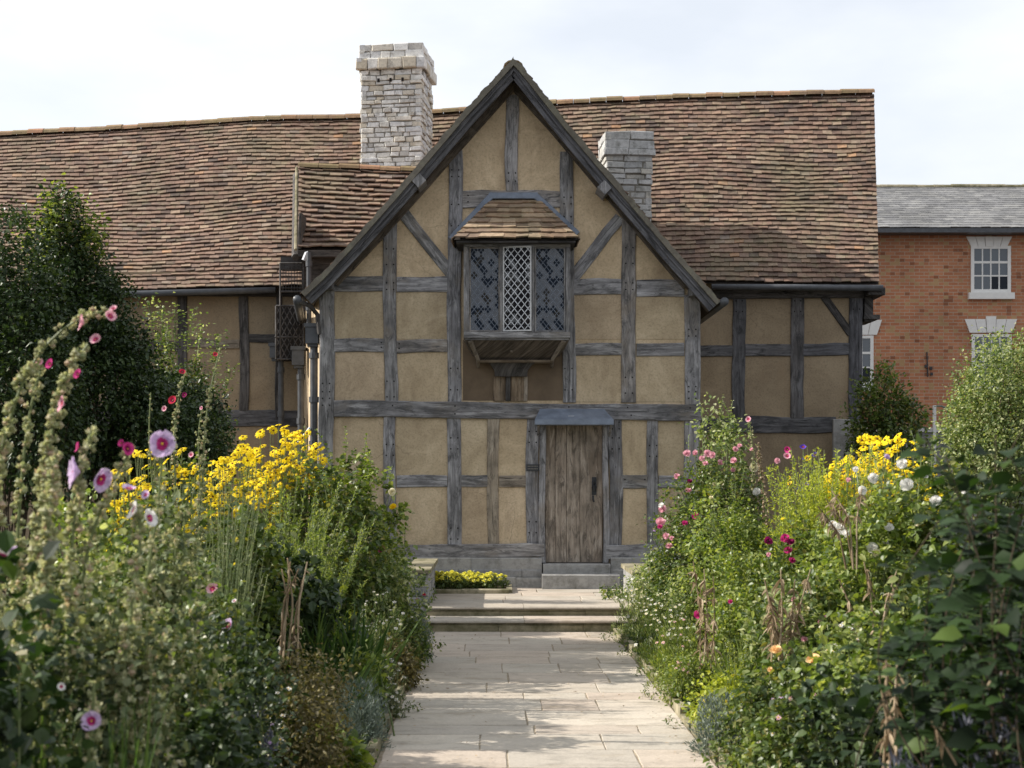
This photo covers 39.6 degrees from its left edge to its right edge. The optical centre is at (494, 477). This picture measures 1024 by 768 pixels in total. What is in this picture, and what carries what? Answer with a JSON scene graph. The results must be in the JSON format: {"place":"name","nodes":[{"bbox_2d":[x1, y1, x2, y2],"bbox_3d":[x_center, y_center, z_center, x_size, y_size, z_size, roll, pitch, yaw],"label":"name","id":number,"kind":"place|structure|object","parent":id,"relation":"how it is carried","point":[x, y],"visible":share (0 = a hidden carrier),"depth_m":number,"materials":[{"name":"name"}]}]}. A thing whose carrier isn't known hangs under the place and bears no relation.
{"place":"outdoors","nodes":[
{"label":"outdoors","id":0,"kind":"place"},
{"bbox_2d":[0,0,1023,184],"label":"sky","id":1,"kind":"structure","parent":0,"point":[946,77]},
{"bbox_2d":[374,632,717,767],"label":"path","id":2,"kind":"structure","parent":0,"point":[533,716],"depth_m":9.88,"materials":[{"name":"stone"}]},
{"bbox_2d":[869,470,1023,767],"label":"leaved plant","id":3,"kind":"object","parent":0,"point":[950,558],"visible":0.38,"depth_m":4.60,"materials":[{"name":"green plant"}]},
{"label":"ground","id":4,"kind":"structure","parent":0,"visible":0},
{"bbox_2d":[8,359,51,747],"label":"hollyhock","id":5,"kind":"object","parent":4,"relation":"on","point":[27,427],"visible":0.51,"depth_m":5.39,"materials":[{"name":"green plant"}]},
{"bbox_2d":[15,451,65,767],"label":"hollyhock","id":6,"kind":"object","parent":4,"relation":"on","point":[53,494],"visible":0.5,"depth_m":4.69,"materials":[{"name":"green plant"}]},
{"bbox_2d":[0,529,83,764],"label":"leafy plant","id":7,"kind":"object","parent":4,"relation":"on","point":[8,568],"visible":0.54,"depth_m":4.22,"materials":[{"name":"green plant"}]},
{"bbox_2d":[0,630,102,767],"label":"leafy plant","id":8,"kind":"object","parent":4,"relation":"on","point":[20,742],"visible":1,"depth_m":3.90,"materials":[{"name":"green plant"}]},
{"bbox_2d":[0,198,105,628],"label":"evergreen shrub","id":9,"kind":"object","parent":4,"relation":"on","point":[19,305],"visible":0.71,"depth_m":12.94,"materials":[{"name":"green plant"}]},
{"bbox_2d":[0,509,108,762],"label":"mallow plant","id":10,"kind":"object","parent":4,"relation":"on","point":[57,570],"visible":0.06,"depth_m":5.59,"materials":[{"name":"green plant"}]},
{"bbox_2d":[23,342,89,745],"bbox_3d":[-1.545,0.580,5.000,0.241,2.122,0.254,0,0,0],"label":"hollyhock","id":11,"kind":"object","parent":4,"relation":"on","point":[39,478],"visible":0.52,"depth_m":4.98,"materials":[{"name":"green plant"}]},
{"bbox_2d":[0,305,116,750],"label":"hollyhock","id":12,"kind":"object","parent":4,"relation":"on","point":[29,368],"visible":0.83,"depth_m":5.19,"materials":[{"name":"green plant"}]},
{"bbox_2d":[0,584,138,767],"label":"mallow plant","id":13,"kind":"object","parent":4,"relation":"on","point":[57,671],"visible":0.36,"depth_m":4.55,"materials":[{"name":"green plant"}]},
{"bbox_2d":[57,680,101,767],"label":"hollyhock","id":14,"kind":"object","parent":4,"relation":"on","point":[91,719],"visible":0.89,"depth_m":4.19,"materials":[{"name":"green plant"}]},
{"bbox_2d":[57,425,112,745],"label":"hollyhock","id":15,"kind":"object","parent":4,"relation":"on","point":[102,482],"visible":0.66,"depth_m":4.79,"materials":[{"name":"green plant"}]},
{"bbox_2d":[22,468,155,662],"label":"leafy plant","id":16,"kind":"object","parent":4,"relation":"on","point":[62,505],"visible":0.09,"depth_m":8.12,"materials":[{"name":"green plant"}]},
{"bbox_2d":[6,506,189,763],"bbox_3d":[-1.547,0.878,5.609,0.792,1.535,0.698,0,0,0],"label":"mallow plant","id":17,"kind":"object","parent":4,"relation":"on","point":[100,568],"visible":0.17,"depth_m":5.56,"materials":[{"name":"green plant"}]},
{"bbox_2d":[63,439,135,767],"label":"hollyhock","id":18,"kind":"object","parent":4,"relation":"on","point":[125,465],"visible":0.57,"depth_m":5.00,"materials":[{"name":"green plant"}]},
{"bbox_2d":[11,172,235,602],"bbox_3d":[-3.724,-0.685,14.227,2.206,4.663,1.805,0,0,0],"label":"evergreen shrub","id":19,"kind":"object","parent":4,"relation":"on","point":[132,369],"visible":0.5,"depth_m":13.99,"materials":[{"name":"green plant"}]},
{"bbox_2d":[96,484,157,767],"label":"hollyhock","id":20,"kind":"object","parent":4,"relation":"on","point":[136,512],"visible":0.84,"depth_m":4.69,"materials":[{"name":"green plant"}]},
{"bbox_2d":[61,568,201,767],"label":"mallow plant","id":21,"kind":"object","parent":4,"relation":"on","point":[153,657],"visible":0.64,"depth_m":4.76,"materials":[{"name":"green plant"}]},
{"bbox_2d":[49,668,218,767],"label":"grass clump","id":22,"kind":"object","parent":4,"relation":"on","point":[146,761],"visible":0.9,"depth_m":4.29,"materials":[{"name":"green plant"}]},
{"bbox_2d":[115,429,175,764],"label":"hollyhock","id":23,"kind":"object","parent":4,"relation":"on","point":[158,440],"visible":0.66,"depth_m":4.89,"materials":[{"name":"green plant"}]},
{"bbox_2d":[91,484,215,712],"bbox_3d":[-1.873,0.879,7.906,0.780,1.695,0.805,0,0,0],"label":"leafy plant","id":24,"kind":"object","parent":4,"relation":"on","point":[129,543],"visible":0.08,"depth_m":7.82,"materials":[{"name":"green plant"}]},
{"bbox_2d":[110,444,212,605],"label":"coneflower clump","id":25,"kind":"object","parent":4,"relation":"on","point":[138,454],"visible":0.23,"depth_m":9.51,"materials":[{"name":"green plant"}]},
{"bbox_2d":[119,486,228,764],"bbox_3d":[-1.308,0.837,5.823,0.469,1.611,0.576,0,0,-20],"label":"mallow plant","id":26,"kind":"object","parent":4,"relation":"on","point":[163,578],"visible":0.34,"depth_m":5.76,"materials":[{"name":"green plant"}]},
{"bbox_2d":[112,588,252,767],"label":"mallow plant","id":27,"kind":"object","parent":4,"relation":"on","point":[204,665],"visible":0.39,"depth_m":5.39,"materials":[{"name":"green plant"}]},
{"bbox_2d":[122,358,244,569],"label":"evergreen shrub","id":28,"kind":"object","parent":4,"relation":"on","point":[201,391],"visible":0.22,"depth_m":15.12,"materials":[{"name":"green plant"}]},
{"bbox_2d":[139,557,276,765],"bbox_3d":[-1.364,1.011,6.674,0.724,1.265,0.617,0,0,-31],"label":"leafy plant","id":29,"kind":"object","parent":4,"relation":"on","point":[212,586],"visible":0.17,"depth_m":6.67,"materials":[{"name":"green plant"}]},
{"bbox_2d":[130,668,286,767],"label":"leafy plant","id":30,"kind":"object","parent":4,"relation":"on","point":[213,727],"visible":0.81,"depth_m":5.14,"materials":[{"name":"green plant"}]},
{"bbox_2d":[193,485,268,706],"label":"grey stalk clump","id":31,"kind":"object","parent":4,"relation":"on","point":[227,577],"visible":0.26,"depth_m":7.39,"materials":[{"name":"green plant"}]},
{"bbox_2d":[185,456,279,636],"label":"coneflower clump","id":32,"kind":"object","parent":4,"relation":"on","point":[221,470],"visible":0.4,"depth_m":11.15,"materials":[{"name":"yellow plant"}]},
{"bbox_2d":[176,607,309,767],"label":"leafy plant","id":33,"kind":"object","parent":4,"relation":"on","point":[250,695],"visible":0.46,"depth_m":6.18,"materials":[{"name":"green plant"}]},
{"bbox_2d":[186,497,305,711],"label":"leafy plant","id":34,"kind":"object","parent":4,"relation":"on","point":[277,560],"visible":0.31,"depth_m":8.89,"materials":[{"name":"green plant"}]},
{"bbox_2d":[208,443,283,621],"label":"coneflower clump","id":35,"kind":"object","parent":4,"relation":"on","point":[251,453],"visible":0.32,"depth_m":11.77,"materials":[{"name":"yellow plant"}]},
{"bbox_2d":[223,424,327,554],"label":"coneflower clump","id":36,"kind":"object","parent":4,"relation":"on","point":[285,446],"visible":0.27,"depth_m":12.15,"materials":[{"name":"yellow plant"}]},
{"bbox_2d":[216,536,368,709],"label":"leafy plant","id":37,"kind":"object","parent":4,"relation":"on","point":[319,596],"visible":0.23,"depth_m":9.45,"materials":[{"name":"green plant"}]},
{"bbox_2d":[277,558,309,664],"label":"dried stalk","id":38,"kind":"object","parent":4,"relation":"on","point":[284,623],"visible":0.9,"depth_m":8.59,"materials":[{"name":"brown plant"}]},
{"bbox_2d":[263,429,334,634],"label":"coneflower clump","id":39,"kind":"object","parent":4,"relation":"on","point":[293,454],"visible":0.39,"depth_m":11.85,"materials":[{"name":"yellow plant"}]},
{"bbox_2d":[253,475,358,647],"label":"feathery plant","id":40,"kind":"object","parent":4,"relation":"on","point":[285,521],"visible":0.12,"depth_m":10.36,"materials":[{"name":"green plant"}]},
{"bbox_2d":[259,670,357,767],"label":"bronze shrub","id":41,"kind":"object","parent":4,"relation":"on","point":[323,757],"visible":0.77,"depth_m":7.15,"materials":[{"name":"brown plant"}]},
{"bbox_2d":[258,631,366,744],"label":"bronze shrub","id":42,"kind":"object","parent":4,"relation":"on","point":[313,672],"visible":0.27,"depth_m":7.86,"materials":[{"name":"brown plant"}]},
{"bbox_2d":[273,599,362,717],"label":"strap leaved plant","id":43,"kind":"object","parent":4,"relation":"on","point":[325,644],"visible":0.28,"depth_m":9.27,"materials":[{"name":"green plant"}]},
{"bbox_2d":[293,508,377,643],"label":"feathery plant","id":44,"kind":"object","parent":4,"relation":"on","point":[349,571],"visible":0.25,"depth_m":10.01,"materials":[{"name":"green plant"}]},
{"bbox_2d":[301,719,374,767],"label":"leafy plant","id":45,"kind":"object","parent":4,"relation":"on","point":[355,756],"visible":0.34,"depth_m":7.45,"materials":[{"name":"green plant"}]},
{"bbox_2d":[283,426,409,644],"bbox_3d":[-1.218,0.609,11.698,1.065,2.070,0.883,0,0,0],"label":"rose bush","id":46,"kind":"object","parent":4,"relation":"on","point":[363,572],"visible":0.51,"depth_m":11.60,"materials":[{"name":"green plant"}]},
{"bbox_2d":[299,591,427,718],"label":"strap leaved plant","id":47,"kind":"object","parent":4,"relation":"on","point":[362,641],"visible":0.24,"depth_m":9.52,"materials":[{"name":"green plant"}]},
{"bbox_2d":[332,673,395,751],"bbox_3d":[-0.820,1.427,8.552,0.460,0.517,0.505,0,0,27],"label":"lavender cushion","id":48,"kind":"object","parent":4,"relation":"on","point":[368,710],"visible":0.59,"depth_m":8.52,"materials":[{"name":"plant"}]},
{"bbox_2d":[336,638,397,735],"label":"leafy plant","id":49,"kind":"object","parent":4,"relation":"on","point":[363,661],"visible":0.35,"depth_m":9.09,"materials":[{"name":"green plant"}]},
{"bbox_2d":[318,426,417,635],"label":"rose bush","id":50,"kind":"object","parent":4,"relation":"on","point":[392,521],"visible":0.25,"depth_m":12.54,"materials":[{"name":"green plant"}]},
{"bbox_2d":[343,529,434,642],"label":"rose bush","id":51,"kind":"object","parent":4,"relation":"on","point":[398,574],"visible":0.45,"depth_m":12.12,"materials":[{"name":"green plant"}]},
{"bbox_2d":[376,632,429,690],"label":"edging plant","id":52,"kind":"object","parent":4,"relation":"on","point":[410,671],"visible":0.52,"depth_m":10.84,"materials":[{"name":"green plant"}]},
{"bbox_2d":[379,602,444,670],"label":"edging plant","id":53,"kind":"object","parent":4,"relation":"on","point":[424,648],"visible":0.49,"depth_m":11.86,"materials":[{"name":"green plant"}]},
{"bbox_2d":[424,603,642,631],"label":"steps","id":54,"kind":"structure","parent":4,"relation":"on","point":[525,617],"depth_m":15.29,"materials":[{"name":"stone"}]},
{"bbox_2d":[363,628,735,767],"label":"kerb","id":55,"kind":"structure","parent":4,"relation":"on","point":[677,709],"depth_m":9.52,"materials":[{"name":"stone"}]},
{"bbox_2d":[604,577,656,644],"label":"white plume clump","id":56,"kind":"object","parent":4,"relation":"on","point":[634,607],"visible":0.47,"depth_m":13.98,"materials":[{"name":"green plant"}]},
{"bbox_2d":[629,592,702,672],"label":"white plume clump","id":57,"kind":"object","parent":4,"relation":"on","point":[645,629],"visible":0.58,"depth_m":11.97,"materials":[{"name":"green plant"}]},
{"bbox_2d":[641,618,707,690],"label":"white plume clump","id":58,"kind":"object","parent":4,"relation":"on","point":[665,651],"visible":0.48,"depth_m":10.87,"materials":[{"name":"green plant"}]},
{"bbox_2d":[645,647,714,707],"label":"edging plant","id":59,"kind":"object","parent":4,"relation":"on","point":[685,678],"visible":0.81,"depth_m":10.16,"materials":[{"name":"green plant"}]},
{"bbox_2d":[641,502,723,642],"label":"rose bush","id":60,"kind":"object","parent":4,"relation":"on","point":[662,557],"visible":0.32,"depth_m":13.11,"materials":[{"name":"green plant"}]},
{"bbox_2d":[653,559,726,653],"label":"leafy plant","id":61,"kind":"object","parent":4,"relation":"on","point":[679,595],"visible":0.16,"depth_m":12.53,"materials":[{"name":"green plant"}]},
{"bbox_2d":[687,562,721,668],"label":"dried stalk","id":62,"kind":"object","parent":4,"relation":"on","point":[699,600],"visible":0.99,"depth_m":9.88,"materials":[{"name":"brown plant"}]},
{"bbox_2d":[635,434,779,610],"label":"rose bush","id":63,"kind":"object","parent":4,"relation":"on","point":[688,486],"visible":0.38,"depth_m":13.41,"materials":[{"name":"green plant"}]},
{"bbox_2d":[683,391,733,537],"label":"leafy shoots","id":64,"kind":"object","parent":4,"relation":"on","point":[717,427],"visible":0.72,"depth_m":14.40,"materials":[{"name":"green plant"}]},
{"bbox_2d":[683,690,745,756],"bbox_3d":[1.307,1.458,8.355,0.387,0.479,0.372,0,0,12],"label":"blue grey cushion","id":65,"kind":"object","parent":4,"relation":"on","point":[707,724],"visible":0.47,"depth_m":8.34,"materials":[{"name":"plant"}]},
{"bbox_2d":[680,663,753,731],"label":"edging plant","id":66,"kind":"object","parent":4,"relation":"on","point":[702,692],"visible":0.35,"depth_m":8.88,"materials":[{"name":"green plant"}]},
{"bbox_2d":[667,467,784,657],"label":"rose bush","id":67,"kind":"object","parent":4,"relation":"on","point":[738,524],"visible":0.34,"depth_m":12.26,"materials":[{"name":"green plant"}]},
{"bbox_2d":[690,578,773,687],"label":"rose bush","id":68,"kind":"object","parent":4,"relation":"on","point":[730,632],"visible":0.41,"depth_m":10.13,"materials":[{"name":"green plant"}]},
{"bbox_2d":[712,400,756,552],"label":"leafy shoots","id":69,"kind":"object","parent":4,"relation":"on","point":[731,439],"visible":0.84,"depth_m":13.99,"materials":[{"name":"green plant"}]},
{"bbox_2d":[599,575,873,765],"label":"undergrowth","id":70,"kind":"object","parent":4,"relation":"on","point":[616,592],"visible":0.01,"depth_m":13.29,"materials":[{"name":"green plant"}]},
{"bbox_2d":[873,660,905,767],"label":"dried stalk","id":71,"kind":"object","parent":70,"relation":"on","point":[888,737],"visible":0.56,"depth_m":4.87,"materials":[{"name":"brown plant"}]},
{"bbox_2d":[835,427,1023,767],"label":"leaved plant","id":72,"kind":"object","parent":70,"relation":"on","point":[962,480],"visible":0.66,"depth_m":4.25,"materials":[{"name":"green plant"}]},
{"bbox_2d":[930,481,1023,767],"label":"leaved plant","id":73,"kind":"object","parent":70,"relation":"on","point":[966,737],"visible":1,"depth_m":4.03,"materials":[{"name":"green plant"}]},
{"bbox_2d":[691,527,783,669],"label":"leafy plant","id":74,"kind":"object","parent":4,"relation":"on","point":[747,572],"visible":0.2,"depth_m":11.14,"materials":[{"name":"green plant"}]},
{"bbox_2d":[694,669,802,767],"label":"edging plant","id":75,"kind":"object","parent":4,"relation":"on","point":[735,716],"visible":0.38,"depth_m":7.67,"materials":[{"name":"green plant"}]},
{"bbox_2d":[734,563,804,698],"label":"silver plant","id":76,"kind":"object","parent":4,"relation":"on","point":[748,625],"visible":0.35,"depth_m":9.04,"materials":[{"name":"green plant"}]},
{"bbox_2d":[719,677,840,767],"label":"leafy plant","id":77,"kind":"object","parent":4,"relation":"on","point":[769,757],"visible":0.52,"depth_m":6.86,"materials":[{"name":"green plant"}]},
{"bbox_2d":[762,569,811,665],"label":"dried stalk","id":78,"kind":"object","parent":4,"relation":"on","point":[776,636],"visible":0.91,"depth_m":8.01,"materials":[{"name":"brown plant"}]},
{"bbox_2d":[746,509,835,681],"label":"rose bush","id":79,"kind":"object","parent":4,"relation":"on","point":[797,548],"visible":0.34,"depth_m":10.25,"materials":[{"name":"green plant"}]},
{"bbox_2d":[758,463,825,569],"bbox_3d":[2.460,0.757,11.572,0.694,1.768,0.557,0,0,0],"label":"fennel","id":80,"kind":"object","parent":4,"relation":"on","point":[779,523],"visible":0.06,"depth_m":11.55,"materials":[{"name":"green plant"}]},
{"bbox_2d":[714,636,874,751],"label":"rose bush","id":81,"kind":"object","parent":4,"relation":"on","point":[794,663],"visible":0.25,"depth_m":7.75,"materials":[{"name":"green plant"}]},
{"bbox_2d":[769,584,842,720],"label":"rose bush","id":82,"kind":"object","parent":4,"relation":"on","point":[805,638],"visible":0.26,"depth_m":8.34,"materials":[{"name":"green plant"}]},
{"bbox_2d":[744,566,880,728],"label":"leafy plant","id":83,"kind":"object","parent":4,"relation":"on","point":[813,576],"visible":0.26,"depth_m":8.46,"materials":[{"name":"green plant"}]},
{"bbox_2d":[775,444,879,587],"bbox_3d":[2.479,0.691,10.600,0.794,1.901,0.793,0,0,0],"label":"fennel","id":84,"kind":"object","parent":4,"relation":"on","point":[866,473],"visible":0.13,"depth_m":10.55,"materials":[{"name":"green plant"}]},
{"bbox_2d":[782,484,878,653],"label":"rose bush","id":85,"kind":"object","parent":4,"relation":"on","point":[803,562],"visible":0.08,"depth_m":9.40,"materials":[{"name":"green plant"}]},
{"bbox_2d":[780,460,881,592],"bbox_3d":[2.493,0.827,10.537,0.835,1.919,0.902,0,0,0],"label":"fennel","id":86,"kind":"object","parent":4,"relation":"on","point":[820,503],"visible":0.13,"depth_m":10.43,"materials":[{"name":"green plant"}]},
{"bbox_2d":[771,643,911,767],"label":"leafy plant","id":87,"kind":"object","parent":4,"relation":"on","point":[833,699],"visible":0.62,"depth_m":5.98,"materials":[{"name":"green plant"}]},
{"bbox_2d":[815,487,867,568],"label":"dried stalk","id":88,"kind":"object","parent":4,"relation":"on","point":[840,520],"visible":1,"depth_m":8.20,"materials":[{"name":"brown plant"}]},
{"bbox_2d":[788,587,926,767],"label":"leafy plant","id":89,"kind":"object","parent":4,"relation":"on","point":[858,659],"visible":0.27,"depth_m":6.76,"materials":[{"name":"green plant"}]},
{"bbox_2d":[799,446,966,686],"bbox_3d":[2.393,0.798,8.675,1.122,1.992,1.184,0,0,0],"label":"rose bush","id":90,"kind":"object","parent":4,"relation":"on","point":[880,529],"visible":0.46,"depth_m":8.51,"materials":[{"name":"green plant"}]},
{"bbox_2d":[829,433,942,606],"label":"coneflower clump","id":91,"kind":"object","parent":4,"relation":"on","point":[897,439],"visible":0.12,"depth_m":11.38,"materials":[{"name":"yellow plant"}]},
{"bbox_2d":[850,604,984,767],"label":"leafy plant","id":92,"kind":"object","parent":4,"relation":"on","point":[900,626],"visible":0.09,"depth_m":5.42,"materials":[{"name":"green plant"}]},
{"bbox_2d":[878,533,960,710],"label":"leafy plant","id":93,"kind":"object","parent":4,"relation":"on","point":[935,549],"visible":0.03,"depth_m":7.41,"materials":[{"name":"green plant"}]},
{"bbox_2d":[832,616,1017,767],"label":"leaved plant","id":94,"kind":"object","parent":4,"relation":"on","point":[919,698],"visible":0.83,"depth_m":4.33,"materials":[{"name":"green plant"}]},
{"bbox_2d":[862,184,1023,427],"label":"brick house","id":95,"kind":"structure","parent":4,"relation":"on","point":[951,264],"depth_m":33.00,"materials":[{"name":"red brick"}]},
{"bbox_2d":[968,246,1014,298],"bbox_3d":[11.517,-4.760,32.975,1.056,1.237,0.150,0,0,0],"label":"window","id":96,"kind":"structure","parent":95,"relation":"in","point":[990,266],"depth_m":32.99,"materials":[{"name":"white paint"}]},
{"bbox_2d":[873,428,1022,630],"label":"rose bush","id":97,"kind":"object","parent":4,"relation":"on","point":[927,460],"visible":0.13,"depth_m":8.84,"materials":[{"name":"green plant"}]},
{"bbox_2d":[903,479,1023,767],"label":"leafy plant","id":98,"kind":"object","parent":4,"relation":"on","point":[1016,599],"visible":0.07,"depth_m":5.13,"materials":[{"name":"green plant"}]},
{"bbox_2d":[925,325,1023,549],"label":"variegated shrub","id":99,"kind":"object","parent":4,"relation":"on","point":[997,405],"visible":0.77,"depth_m":14.25,"materials":[{"name":"green plant"}]},
{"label":"terrace","id":100,"kind":"structure","parent":0,"visible":0},
{"bbox_2d":[137,291,240,534],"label":"climbing shrub","id":101,"kind":"object","parent":100,"relation":"on","point":[172,355],"visible":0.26,"depth_m":16.45,"materials":[{"name":"green plant"}]},
{"bbox_2d":[0,42,884,588],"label":"timber framed house","id":102,"kind":"structure","parent":100,"relation":"on","point":[512,318],"depth_m":20.06,"materials":[{"name":"paint"}]},
{"bbox_2d":[449,192,579,400],"bbox_3d":[0.255,-2.324,17.957,1.683,2.671,0.807,0,0,0],"label":"bay window","id":103,"kind":"structure","parent":102,"relation":"in","point":[517,247],"depth_m":17.81,"materials":[{"name":"brown wood"}]},
{"bbox_2d":[545,426,602,561],"bbox_3d":[1.029,0.201,18.369,0.741,1.775,0.142,0,0,0],"label":"door","id":104,"kind":"structure","parent":102,"relation":"in","point":[573,481],"depth_m":18.37,"materials":[{"name":"brown wood"}]},
{"bbox_2d":[432,587,630,602],"bbox_3d":[0.449,1.482,17.118,2.378,0.176,2.364,0,0,0],"label":"landing","id":105,"kind":"object","parent":100,"relation":"on","point":[528,595],"visible":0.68,"depth_m":16.65,"materials":[{"name":"stone"}]},
{"bbox_2d":[839,354,936,575],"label":"corner shrub","id":106,"kind":"object","parent":100,"relation":"on","point":[902,406],"visible":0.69,"depth_m":19.37,"materials":[{"name":"green plant"}]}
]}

